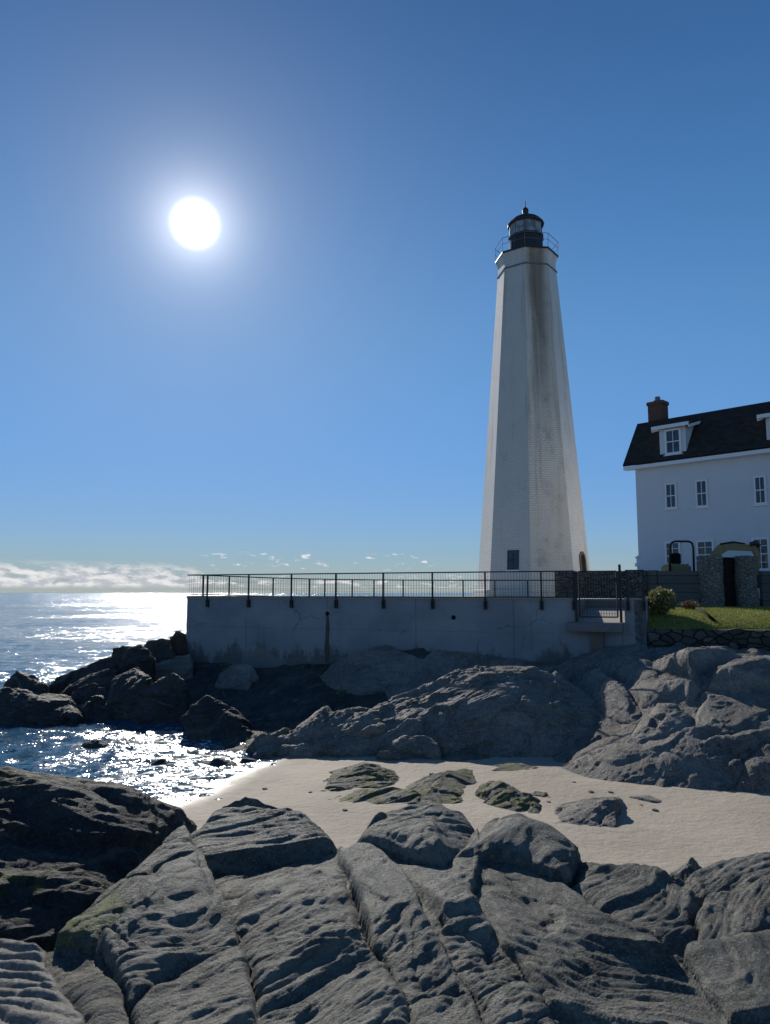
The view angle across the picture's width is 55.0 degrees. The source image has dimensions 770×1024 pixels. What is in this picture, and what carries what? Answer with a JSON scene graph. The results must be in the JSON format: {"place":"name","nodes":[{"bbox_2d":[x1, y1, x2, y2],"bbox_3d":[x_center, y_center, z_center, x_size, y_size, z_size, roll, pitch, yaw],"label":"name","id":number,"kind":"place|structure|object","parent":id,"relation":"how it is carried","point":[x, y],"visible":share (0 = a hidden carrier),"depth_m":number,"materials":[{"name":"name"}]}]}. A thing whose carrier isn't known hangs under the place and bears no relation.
{"place":"outdoors","nodes":[
{"label":"outdoors","id":0,"kind":"place"},
{"bbox_2d":[0,593,472,801],"bbox_3d":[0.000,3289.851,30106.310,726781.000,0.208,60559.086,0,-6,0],"label":"sea","id":1,"kind":"structure","parent":0,"point":[47,638],"depth_m":39.73,"materials":[{"name":"liquid"}]},
{"bbox_2d":[3,671,48,692],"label":"rock","id":2,"kind":"object","parent":1,"relation":"in","point":[22,680],"visible":0.3,"depth_m":29.16,"materials":[{"name":"grey stone"}]},
{"bbox_2d":[0,687,83,725],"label":"rock","id":3,"kind":"object","parent":1,"relation":"in","point":[21,707],"visible":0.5,"depth_m":27.36,"materials":[{"name":"grey stone"}]},
{"bbox_2d":[48,656,115,693],"bbox_3d":[-13.081,7.535,31.737,3.621,2.705,2.199,0,-6,0],"label":"rock","id":4,"kind":"object","parent":1,"relation":"in","point":[59,684],"visible":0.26,"depth_m":31.09,"materials":[{"name":"grey stone"}]},
{"bbox_2d":[112,645,155,682],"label":"rock","id":5,"kind":"object","parent":4,"relation":"on","point":[128,658],"visible":0.45,"depth_m":31.13,"materials":[{"name":"grey stone"}]},
{"bbox_2d":[58,668,118,695],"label":"rock","id":6,"kind":"object","parent":1,"relation":"in","point":[103,678],"visible":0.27,"depth_m":30.09,"materials":[{"name":"grey stone"}]},
{"bbox_2d":[71,683,109,705],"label":"rock","id":7,"kind":"object","parent":1,"relation":"in","point":[83,694],"visible":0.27,"depth_m":29.14,"materials":[{"name":"grey stone"}]},
{"bbox_2d":[76,695,112,721],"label":"rock","id":8,"kind":"object","parent":1,"relation":"in","point":[90,711],"visible":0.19,"depth_m":27.81,"materials":[{"name":"grey stone"}]},
{"bbox_2d":[81,739,112,748],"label":"rock","id":9,"kind":"object","parent":1,"relation":"in","point":[93,744],"visible":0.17,"depth_m":22.86,"materials":[{"name":"grey stone"}]},
{"bbox_2d":[0,769,196,951],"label":"rock","id":10,"kind":"object","parent":1,"relation":"in","point":[70,849],"visible":0.45,"depth_m":6.77,"materials":[{"name":"grey stone"}]},
{"bbox_2d":[100,667,152,719],"bbox_3d":[-10.278,8.084,29.226,1.996,3.840,4.214,2,-7,-19],"label":"rock","id":11,"kind":"object","parent":1,"relation":"in","point":[126,688],"visible":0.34,"depth_m":27.86,"materials":[{"name":"grey stone"}]},
{"bbox_2d":[150,758,169,764],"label":"rock","id":12,"kind":"object","parent":1,"relation":"in","point":[161,761],"visible":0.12,"depth_m":20.86,"materials":[{"name":"grey stone"}]},
{"bbox_2d":[199,758,237,766],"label":"rock","id":13,"kind":"object","parent":1,"relation":"in","point":[219,761],"visible":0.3,"depth_m":20.53,"materials":[{"name":"grey stone"}]},
{"bbox_2d":[190,797,370,975],"bbox_3d":[-1.028,4.792,6.480,2.018,4.246,4.919,0,-6,0],"label":"rock slab","id":14,"kind":"object","parent":1,"relation":"in","point":[282,879],"visible":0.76,"depth_m":5.57,"materials":[{"name":"grey stone"}]},
{"bbox_2d":[55,825,196,953],"bbox_3d":[-1.723,3.080,5.348,0.402,1.113,1.717,-1,-6,12],"label":"rock slab","id":15,"kind":"object","parent":14,"relation":"on","point":[82,932],"visible":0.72,"depth_m":4.97,"materials":[{"name":"grey stone"}]},
{"bbox_2d":[337,842,485,1023],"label":"rock slab","id":16,"kind":"object","parent":14,"relation":"on","point":[408,946],"visible":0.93,"depth_m":4.46,"materials":[{"name":"grey stone"}]},
{"bbox_2d":[252,922,411,1023],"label":"rock slab","id":17,"kind":"object","parent":16,"relation":"on","point":[334,973],"visible":0.99,"depth_m":4.07,"materials":[{"name":"grey stone"}]},
{"bbox_2d":[385,851,554,1023],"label":"rock slab","id":18,"kind":"object","parent":16,"relation":"on","point":[489,971],"visible":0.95,"depth_m":4.49,"materials":[{"name":"grey stone"}]},
{"bbox_2d":[357,802,474,868],"bbox_3d":[0.336,4.510,7.114,1.736,3.784,3.441,-3,-7,22],"label":"rock slab","id":19,"kind":"object","parent":1,"relation":"in","point":[437,835],"visible":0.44,"depth_m":5.87,"materials":[{"name":"grey stone"}]},
{"bbox_2d":[184,648,430,753],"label":"rocky shore","id":20,"kind":"structure","parent":0,"point":[273,700],"depth_m":28.85,"materials":[{"name":"grey stone"}]},
{"bbox_2d":[144,638,175,662],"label":"rock","id":21,"kind":"object","parent":20,"relation":"on","point":[160,649],"visible":0.36,"depth_m":33.24,"materials":[{"name":"grey stone"}]},
{"bbox_2d":[130,673,192,723],"bbox_3d":[-8.492,7.949,28.209,2.493,3.637,4.093,2,-7,-17],"label":"rock","id":22,"kind":"object","parent":20,"relation":"on","point":[167,699],"visible":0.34,"depth_m":27.44,"materials":[{"name":"grey stone"}]},
{"bbox_2d":[155,654,193,681],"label":"rock","id":23,"kind":"object","parent":20,"relation":"on","point":[182,667],"visible":0.31,"depth_m":32.63,"materials":[{"name":"grey stone"}]},
{"bbox_2d":[169,631,188,655],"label":"rock","id":24,"kind":"object","parent":20,"relation":"on","point":[178,642],"visible":0.24,"depth_m":34.33,"materials":[{"name":"grey stone"}]},
{"bbox_2d":[181,695,253,740],"bbox_3d":[-5.828,7.936,25.689,2.519,3.241,4.444,2,-6,-14],"label":"rock","id":25,"kind":"object","parent":20,"relation":"on","point":[207,717],"visible":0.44,"depth_m":24.57,"materials":[{"name":"grey stone"}]},
{"bbox_2d":[214,663,258,690],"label":"rock slab","id":26,"kind":"object","parent":20,"relation":"on","point":[239,676],"visible":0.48,"depth_m":31.04,"materials":[{"name":"grey stone"}]},
{"bbox_2d":[246,705,385,758],"bbox_3d":[-1.972,6.963,22.663,4.448,1.974,2.889,0,-6,0],"label":"rock","id":27,"kind":"object","parent":20,"relation":"on","point":[324,721],"visible":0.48,"depth_m":21.86,"materials":[{"name":"grey stone"}]},
{"bbox_2d":[319,645,422,694],"bbox_3d":[-0.599,6.695,30.090,4.504,2.526,3.500,0,-6,0],"label":"rock slab","id":28,"kind":"object","parent":20,"relation":"on","point":[374,670],"visible":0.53,"depth_m":29.37,"materials":[{"name":"grey stone"}]},
{"bbox_2d":[376,735,441,760],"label":"rock","id":29,"kind":"object","parent":20,"relation":"on","point":[404,747],"visible":0.69,"depth_m":20.56,"materials":[{"name":"grey stone"}]},
{"bbox_2d":[186,597,649,667],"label":"terrace wall","id":30,"kind":"structure","parent":20,"relation":"on","point":[265,632],"depth_m":30.76,"materials":[{"name":"paint"}]},
{"bbox_2d":[187,570,574,609],"bbox_3d":[-1.000,3.329,31.359,17.731,1.505,0.100,-2,-7,22],"label":"steel railing","id":31,"kind":"object","parent":30,"relation":"on","point":[400,588],"visible":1,"depth_m":30.91,"materials":[{"name":"black metal"}]},
{"bbox_2d":[191,575,613,597],"bbox_3d":[1.158,3.792,37.313,21.261,1.189,1.374,1,-6,-5],"label":"steel railing","id":32,"kind":"object","parent":30,"relation":"on","point":[296,590],"visible":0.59,"depth_m":37.72,"materials":[{"name":"black metal"}]},
{"bbox_2d":[574,564,622,622],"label":"gate","id":33,"kind":"structure","parent":30,"relation":"on","point":[617,580],"depth_m":27.73,"materials":[{"name":"black metal"}]},
{"bbox_2d":[625,570,645,610],"bbox_3d":[9.243,2.886,27.305,0.691,1.505,0.100,-2,-7,22],"label":"steel railing","id":34,"kind":"object","parent":30,"relation":"on","point":[628,601],"visible":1,"depth_m":27.29,"materials":[{"name":"black metal"}]},
{"bbox_2d":[385,650,469,699],"bbox_3d":[1.814,6.801,29.678,4.403,2.507,2.985,3,-7,-22],"label":"rock slab","id":35,"kind":"object","parent":20,"relation":"on","point":[434,665],"visible":0.34,"depth_m":28.92,"materials":[{"name":"grey stone"}]},
{"bbox_2d":[288,665,600,757],"bbox_3d":[2.360,6.571,23.581,10.394,3.180,6.032,0,-6,0],"label":"rock","id":36,"kind":"object","parent":20,"relation":"on","point":[514,711],"visible":0.61,"depth_m":21.84,"materials":[{"name":"grey stone"}]},
{"bbox_2d":[0,0,769,592],"label":"sky","id":37,"kind":"structure","parent":0,"point":[249,270],"materials":[{"name":"blue"}]},
{"bbox_2d":[159,756,769,873],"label":"sand beach","id":38,"kind":"structure","parent":0,"point":[703,828],"depth_m":15.95,"materials":[{"name":"beige sand"}]},
{"bbox_2d":[0,766,123,784],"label":"rock","id":39,"kind":"object","parent":38,"relation":"on","point":[85,781],"visible":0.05,"depth_m":10.19,"materials":[{"name":"grey stone"}]},
{"bbox_2d":[239,758,254,762],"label":"rock","id":40,"kind":"object","parent":38,"relation":"on","point":[244,760],"visible":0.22,"depth_m":20.86,"materials":[{"name":"grey stone"}]},
{"bbox_2d":[271,728,289,735],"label":"rock","id":41,"kind":"object","parent":38,"relation":"on","point":[283,731],"visible":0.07,"depth_m":22.36,"materials":[{"name":"grey stone"}]},
{"bbox_2d":[325,762,399,788],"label":"rock","id":42,"kind":"object","parent":38,"relation":"on","point":[364,775],"visible":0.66,"depth_m":18.04,"materials":[{"name":"grey stone"}]},
{"bbox_2d":[321,787,420,803],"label":"rock","id":43,"kind":"object","parent":38,"relation":"on","point":[387,795],"visible":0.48,"depth_m":16.54,"materials":[{"name":"grey stone"}]},
{"bbox_2d":[407,786,463,803],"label":"rock","id":44,"kind":"object","parent":38,"relation":"on","point":[439,795],"visible":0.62,"depth_m":16.49,"materials":[{"name":"grey stone"}]},
{"bbox_2d":[405,769,476,789],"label":"rock","id":45,"kind":"object","parent":38,"relation":"on","point":[461,778],"visible":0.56,"depth_m":17.72,"materials":[{"name":"grey stone"}]},
{"bbox_2d":[441,747,492,760],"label":"rock","id":46,"kind":"object","parent":38,"relation":"on","point":[467,753],"visible":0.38,"depth_m":20.51,"materials":[{"name":"grey stone"}]},
{"bbox_2d":[475,781,541,813],"bbox_3d":[2.666,6.378,16.397,1.270,0.719,2.595,5,-8,-37],"label":"rock","id":47,"kind":"object","parent":38,"relation":"on","point":[500,794],"visible":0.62,"depth_m":16.06,"materials":[{"name":"stone"}]},
{"bbox_2d":[492,763,538,770],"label":"rock","id":48,"kind":"object","parent":38,"relation":"on","point":[511,766],"visible":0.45,"depth_m":19.32,"materials":[{"name":"stone"}]},
{"bbox_2d":[454,813,581,886],"bbox_3d":[1.516,4.526,6.734,1.059,3.888,3.158,-2,-7,20],"label":"rock slab","id":49,"kind":"object","parent":38,"relation":"on","point":[542,849],"visible":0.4,"depth_m":5.69,"materials":[{"name":"grey stone"}]},
{"bbox_2d":[474,858,728,1023],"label":"rock slab","id":50,"kind":"object","parent":49,"relation":"on","point":[579,958],"visible":0.96,"depth_m":4.31,"materials":[{"name":"grey stone"}]},
{"bbox_2d":[567,856,703,963],"bbox_3d":[1.731,3.281,5.175,0.976,1.350,1.732,-3,-7,28],"label":"rock slab","id":51,"kind":"object","parent":49,"relation":"on","point":[661,904],"visible":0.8,"depth_m":5.14,"materials":[{"name":"grey stone"}]},
{"bbox_2d":[683,929,769,1023],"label":"rock slab","id":52,"kind":"object","parent":51,"relation":"on","point":[732,973],"visible":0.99,"depth_m":4.07,"materials":[{"name":"grey stone"}]},
{"bbox_2d":[532,791,550,797],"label":"rock","id":53,"kind":"object","parent":38,"relation":"on","point":[539,793],"visible":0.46,"depth_m":16.75,"materials":[{"name":"grey stone"}]},
{"bbox_2d":[554,797,623,827],"bbox_3d":[4.320,6.305,15.693,1.369,0.658,2.551,-2,-7,21],"label":"rock","id":54,"kind":"object","parent":38,"relation":"on","point":[602,811],"visible":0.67,"depth_m":15.04,"materials":[{"name":"grey stone"}]},
{"bbox_2d":[629,795,661,802],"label":"rock","id":55,"kind":"object","parent":38,"relation":"on","point":[649,798],"visible":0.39,"depth_m":16.34,"materials":[{"name":"grey stone"}]},
{"bbox_2d":[669,852,769,900],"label":"rock slab","id":56,"kind":"object","parent":38,"relation":"on","point":[736,874],"visible":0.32,"depth_m":5.73,"materials":[{"name":"grey stone"}]},
{"bbox_2d":[695,875,769,939],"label":"rock slab","id":57,"kind":"object","parent":56,"relation":"on","point":[723,914],"visible":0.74,"depth_m":4.93,"materials":[{"name":"grey stone"}]},
{"bbox_2d":[461,629,769,790],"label":"rocky slope","id":58,"kind":"structure","parent":0,"point":[604,743],"depth_m":19.39,"materials":[{"name":"grey stone"}]},
{"bbox_2d":[571,668,641,724],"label":"rock slab","id":59,"kind":"object","parent":58,"relation":"on","point":[612,698],"visible":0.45,"depth_m":22.60,"materials":[{"name":"grey stone"}]},
{"bbox_2d":[557,644,659,682],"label":"rock slab","id":60,"kind":"object","parent":58,"relation":"on","point":[630,663],"visible":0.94,"depth_m":25.50,"materials":[{"name":"grey stone"}]},
{"bbox_2d":[561,751,683,784],"bbox_3d":[6.040,6.917,19.725,4.123,1.706,4.399,-2,-7,18],"label":"rock slab","id":61,"kind":"object","parent":58,"relation":"on","point":[639,771],"visible":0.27,"depth_m":18.15,"materials":[{"name":"grey stone"}]},
{"bbox_2d":[631,703,692,739],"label":"rock slab","id":62,"kind":"object","parent":58,"relation":"on","point":[661,720],"visible":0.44,"depth_m":19.70,"materials":[{"name":"grey stone"}]},
{"bbox_2d":[624,677,701,708],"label":"rock slab","id":63,"kind":"object","parent":58,"relation":"on","point":[649,693],"visible":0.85,"depth_m":21.33,"materials":[{"name":"grey stone"}]},
{"bbox_2d":[651,646,742,680],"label":"rock slab","id":64,"kind":"object","parent":58,"relation":"on","point":[691,661],"visible":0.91,"depth_m":22.36,"materials":[{"name":"grey stone"}]},
{"bbox_2d":[654,759,742,788],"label":"rock slab","id":65,"kind":"object","parent":58,"relation":"on","point":[693,778],"visible":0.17,"depth_m":17.58,"materials":[{"name":"grey stone"}]},
{"bbox_2d":[647,628,769,650],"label":"stone wall","id":66,"kind":"structure","parent":58,"relation":"on","point":[735,638],"depth_m":26.54,"materials":[{"name":"grey stone"}]},
{"bbox_2d":[694,692,760,735],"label":"rock slab","id":67,"kind":"object","parent":58,"relation":"on","point":[714,710],"visible":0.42,"depth_m":19.58,"materials":[{"name":"grey stone"}]},
{"bbox_2d":[700,728,769,755],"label":"rock slab","id":68,"kind":"object","parent":58,"relation":"on","point":[739,743],"visible":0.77,"depth_m":18.27,"materials":[{"name":"grey stone"}]},
{"bbox_2d":[708,652,769,693],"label":"rock slab","id":69,"kind":"object","parent":58,"relation":"on","point":[753,670],"visible":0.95,"depth_m":20.83,"materials":[{"name":"grey stone"}]},
{"bbox_2d":[735,741,769,793],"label":"rock slab","id":70,"kind":"object","parent":58,"relation":"on","point":[754,777],"visible":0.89,"depth_m":17.26,"materials":[{"name":"grey stone"}]},
{"bbox_2d":[471,596,759,605],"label":"plaza paving","id":71,"kind":"structure","parent":0,"point":[580,598],"depth_m":37.10,"materials":[{"name":"grey concrete"}]},
{"bbox_2d":[473,201,589,596],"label":"lighthouse","id":72,"kind":"object","parent":71,"relation":"on","point":[532,515],"visible":0.96,"depth_m":55.56,"materials":[{"name":"brick"}]},
{"bbox_2d":[506,550,519,570],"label":"window","id":73,"kind":"structure","parent":72,"relation":"in","point":[512,555],"depth_m":53.68,"materials":[{"name":"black glass"}]},
{"bbox_2d":[579,551,586,570],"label":"door","id":74,"kind":"structure","parent":72,"relation":"in","point":[582,558],"depth_m":54.86,"materials":[{"name":"brown wood"}]},
{"bbox_2d":[554,571,646,597],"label":"stone wall","id":75,"kind":"structure","parent":71,"relation":"on","point":[635,587],"depth_m":37.81,"materials":[{"name":"stone"}]},
{"bbox_2d":[635,555,641,569],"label":"lamp post","id":76,"kind":"object","parent":71,"relation":"on","point":[638,564],"visible":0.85,"depth_m":45.30,"materials":[{"name":"white paint"}]},
{"bbox_2d":[623,396,769,596],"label":"white house","id":77,"kind":"structure","parent":71,"relation":"on","point":[703,482],"depth_m":45.60,"materials":[{"name":"paint"}]},
{"bbox_2d":[664,482,678,510],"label":"window","id":78,"kind":"structure","parent":77,"relation":"in","point":[670,488],"depth_m":46.71,"materials":[{"name":"white paint"}]},
{"bbox_2d":[664,541,680,564],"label":"window","id":79,"kind":"structure","parent":77,"relation":"in","point":[676,547],"depth_m":46.44,"materials":[{"name":"white paint"}]},
{"bbox_2d":[694,479,709,508],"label":"window","id":80,"kind":"structure","parent":77,"relation":"in","point":[701,486],"depth_m":45.34,"materials":[{"name":"white paint"}]},
{"bbox_2d":[695,539,713,570],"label":"window","id":81,"kind":"structure","parent":77,"relation":"in","point":[703,547],"depth_m":44.98,"materials":[{"name":"white paint"}]},
{"bbox_2d":[751,537,769,570],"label":"window","id":82,"kind":"structure","parent":77,"relation":"in","point":[764,550],"depth_m":42.54,"materials":[{"name":"white paint"}]},
{"bbox_2d":[753,475,768,506],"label":"window","id":83,"kind":"structure","parent":77,"relation":"in","point":[759,482],"depth_m":42.96,"materials":[{"name":"white paint"}]},
{"bbox_2d":[661,540,760,587],"bbox_3d":[17.611,3.095,40.126,5.372,3.092,2.250,0,-6,0],"label":"mini excavator","id":84,"kind":"object","parent":71,"relation":"on","point":[719,549],"visible":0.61,"depth_m":39.76,"materials":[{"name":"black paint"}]},
{"bbox_2d":[647,606,769,629],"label":"lawn","id":85,"kind":"structure","parent":0,"point":[685,627],"depth_m":27.60,"materials":[{"name":"green plant"}]},
{"bbox_2d":[646,586,677,614],"bbox_3d":[10.829,3.570,29.070,1.321,1.370,1.403,0,-6,0],"label":"bush","id":86,"kind":"object","parent":85,"relation":"on","point":[661,601],"visible":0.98,"depth_m":28.78,"materials":[{"name":"green plant"}]},
{"bbox_2d":[646,570,700,605],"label":"board wall","id":87,"kind":"structure","parent":85,"relation":"on","point":[683,585],"depth_m":36.80,"materials":[{"name":"grey wood"}]},
{"bbox_2d":[679,599,701,608],"bbox_3d":[12.890,3.911,31.239,0.874,0.472,0.956,6,-9,-45],"label":"dry plant","id":88,"kind":"object","parent":85,"relation":"on","point":[690,605],"visible":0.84,"depth_m":31.18,"materials":[{"name":"brown plant"}]},
{"bbox_2d":[693,607,715,621],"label":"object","id":89,"kind":"object","parent":85,"relation":"on","point":[707,615],"visible":0.94,"depth_m":28.56,"materials":[{"name":"metal"}]},
{"bbox_2d":[696,555,724,606],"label":"gate pillar","id":90,"kind":"structure","parent":85,"relation":"on","point":[711,582],"depth_m":36.35,"materials":[{"name":"grey stone"}]},
{"bbox_2d":[734,555,758,606],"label":"gate pillar","id":91,"kind":"structure","parent":85,"relation":"on","point":[746,582],"depth_m":36.35,"materials":[{"name":"grey stone"}]},
{"bbox_2d":[723,557,735,605],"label":"timber gate","id":92,"kind":"structure","parent":91,"relation":"attached to","point":[729,581],"depth_m":37.01,"materials":[{"name":"black wood"}]},
{"bbox_2d":[758,571,769,605],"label":"board wall","id":93,"kind":"structure","parent":85,"relation":"on","point":[764,582],"depth_m":36.83,"materials":[{"name":"grey wood"}]},
{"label":"rock slab","id":94,"kind":"object","parent":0,"visible":0},
{"bbox_2d":[0,938,82,1023],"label":"rock slab","id":95,"kind":"object","parent":94,"relation":"on","point":[30,993],"visible":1,"depth_m":3.95,"materials":[{"name":"stone"}]},
{"bbox_2d":[45,943,128,1023],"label":"rock slab","id":96,"kind":"object","parent":95,"relation":"on","point":[89,989],"visible":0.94,"depth_m":4.04,"materials":[{"name":"grey stone"}]},
{"bbox_2d":[96,848,257,1023],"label":"rock slab","id":97,"kind":"object","parent":95,"relation":"on","point":[170,951],"visible":0.99,"depth_m":4.31,"materials":[{"name":"grey stone"}]}
]}

